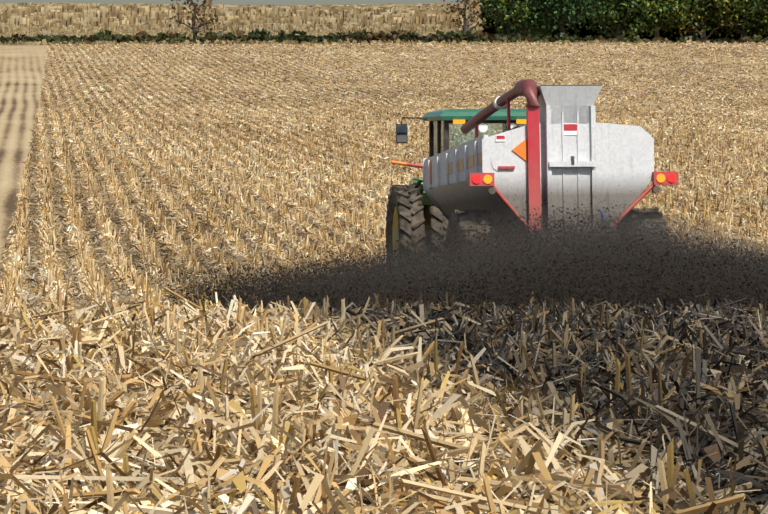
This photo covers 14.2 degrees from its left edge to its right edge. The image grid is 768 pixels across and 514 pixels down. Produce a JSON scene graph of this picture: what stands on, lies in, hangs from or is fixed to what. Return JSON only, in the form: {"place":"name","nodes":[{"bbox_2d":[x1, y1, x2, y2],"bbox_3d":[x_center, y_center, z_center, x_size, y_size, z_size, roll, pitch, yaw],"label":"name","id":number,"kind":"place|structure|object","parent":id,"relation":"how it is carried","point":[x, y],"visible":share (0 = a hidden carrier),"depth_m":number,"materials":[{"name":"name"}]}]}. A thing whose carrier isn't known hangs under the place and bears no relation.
{"place":"outdoors","nodes":[
{"label":"outdoors","id":0,"kind":"place"},
{"bbox_2d":[0,21,767,513],"bbox_3d":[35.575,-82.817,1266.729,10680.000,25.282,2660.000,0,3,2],"label":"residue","id":1,"kind":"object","parent":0,"point":[22,73],"depth_m":222.98},
{"bbox_2d":[159,0,219,38],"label":"bare tree","id":2,"kind":"object","parent":1,"relation":"on","point":[209,5],"depth_m":446.26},
{"bbox_2d":[0,3,548,40],"bbox_3d":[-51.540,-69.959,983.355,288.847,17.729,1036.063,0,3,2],"label":"crop field","id":3,"kind":"structure","parent":1,"relation":"on","point":[44,19],"depth_m":537.87,"materials":[{"name":"beige plant"}]},
{"bbox_2d":[0,287,767,513],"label":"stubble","id":4,"kind":"object","parent":1,"relation":"on","point":[537,455],"visible":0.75,"depth_m":16.39,"materials":[{"name":"beige plant"}]},
{"bbox_2d":[0,41,767,312],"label":"stubble","id":5,"kind":"object","parent":1,"relation":"on","point":[35,286],"visible":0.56,"depth_m":159.87,"materials":[{"name":"beige plant"}]},
{"bbox_2d":[0,94,767,311],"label":"stubble rows","id":6,"kind":"object","parent":1,"relation":"on","point":[100,286],"visible":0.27,"depth_m":97.49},
{"bbox_2d":[0,301,767,513],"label":"stubble leaves","id":7,"kind":"object","parent":1,"relation":"on","point":[385,406],"visible":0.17,"depth_m":16.64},
{"bbox_2d":[0,28,767,44],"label":"fence row scrub","id":8,"kind":"object","parent":1,"relation":"on","point":[349,37],"visible":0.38,"depth_m":441.39,"materials":[{"name":"green plant"}]},
{"bbox_2d":[0,299,767,513],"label":"stubble shreds","id":9,"kind":"object","parent":1,"relation":"on","point":[391,490],"visible":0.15,"depth_m":17.14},
{"bbox_2d":[439,0,487,32],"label":"bare tree","id":10,"kind":"object","parent":1,"relation":"on","point":[462,9],"depth_m":447.36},
{"bbox_2d":[385,104,572,273],"bbox_3d":[1.703,-1.289,61.263,3.704,3.716,5.236,0,2,-8],"label":"tractor","id":11,"kind":"object","parent":1,"relation":"on","point":[413,207],"depth_m":59.25,"materials":[{"name":"metal"}]},
{"bbox_2d":[478,0,559,40],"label":"tree","id":12,"kind":"object","parent":1,"relation":"on","point":[507,11],"depth_m":451.91,"materials":[{"name":"green plant"}]},
{"bbox_2d":[465,0,577,37],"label":"tree","id":13,"kind":"object","parent":1,"relation":"on","point":[500,29],"visible":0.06,"depth_m":466.06,"materials":[{"name":"green plant"}]},
{"bbox_2d":[423,79,677,274],"bbox_3d":[2.537,-1.083,55.119,3.680,3.732,7.764,-1,-1,-11],"label":"manure spreader","id":14,"kind":"object","parent":1,"relation":"on","point":[560,147],"visible":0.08,"depth_m":51.90,"materials":[{"name":"metal"}]},
{"bbox_2d":[515,0,631,39],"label":"tree","id":15,"kind":"object","parent":1,"relation":"on","point":[557,7],"depth_m":449.23,"materials":[{"name":"green plant"}]},
{"bbox_2d":[573,6,651,38],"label":"tree","id":16,"kind":"object","parent":1,"relation":"on","point":[576,32],"depth_m":468.67,"materials":[{"name":"green plant"}]},
{"bbox_2d":[576,0,665,38],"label":"tree","id":17,"kind":"object","parent":1,"relation":"on","point":[626,21],"depth_m":452.51,"materials":[{"name":"green plant"}]},
{"bbox_2d":[479,0,767,41],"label":"woods foliage","id":18,"kind":"object","parent":1,"relation":"on","point":[582,30],"visible":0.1,"depth_m":470.19,"materials":[{"name":"green plant"}]},
{"bbox_2d":[620,0,701,38],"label":"tree","id":19,"kind":"object","parent":1,"relation":"on","point":[665,15],"depth_m":454.23,"materials":[{"name":"green plant"}]},
{"bbox_2d":[650,2,738,37],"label":"tree","id":20,"kind":"object","parent":1,"relation":"on","point":[708,28],"depth_m":462.93,"materials":[{"name":"green plant"}]},
{"bbox_2d":[653,0,751,40],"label":"tree","id":21,"kind":"object","parent":1,"relation":"on","point":[697,12],"depth_m":454.85,"materials":[{"name":"green plant"}]},
{"bbox_2d":[697,0,767,39],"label":"tree","id":22,"kind":"object","parent":1,"relation":"on","point":[750,23],"depth_m":455.60,"materials":[{"name":"green plant"}]},
{"bbox_2d":[709,0,767,34],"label":"tree","id":23,"kind":"object","parent":1,"relation":"on","point":[763,4],"depth_m":450.31,"materials":[{"name":"green plant"}]},
{"bbox_2d":[713,4,767,39],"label":"tree","id":24,"kind":"object","parent":1,"relation":"on","point":[728,31],"depth_m":465.10,"materials":[{"name":"green plant"}]},
{"bbox_2d":[160,201,767,315],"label":"spread manure","id":25,"kind":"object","parent":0,"point":[386,294],"depth_m":46.76,"materials":[{"name":"grey"}]}
]}

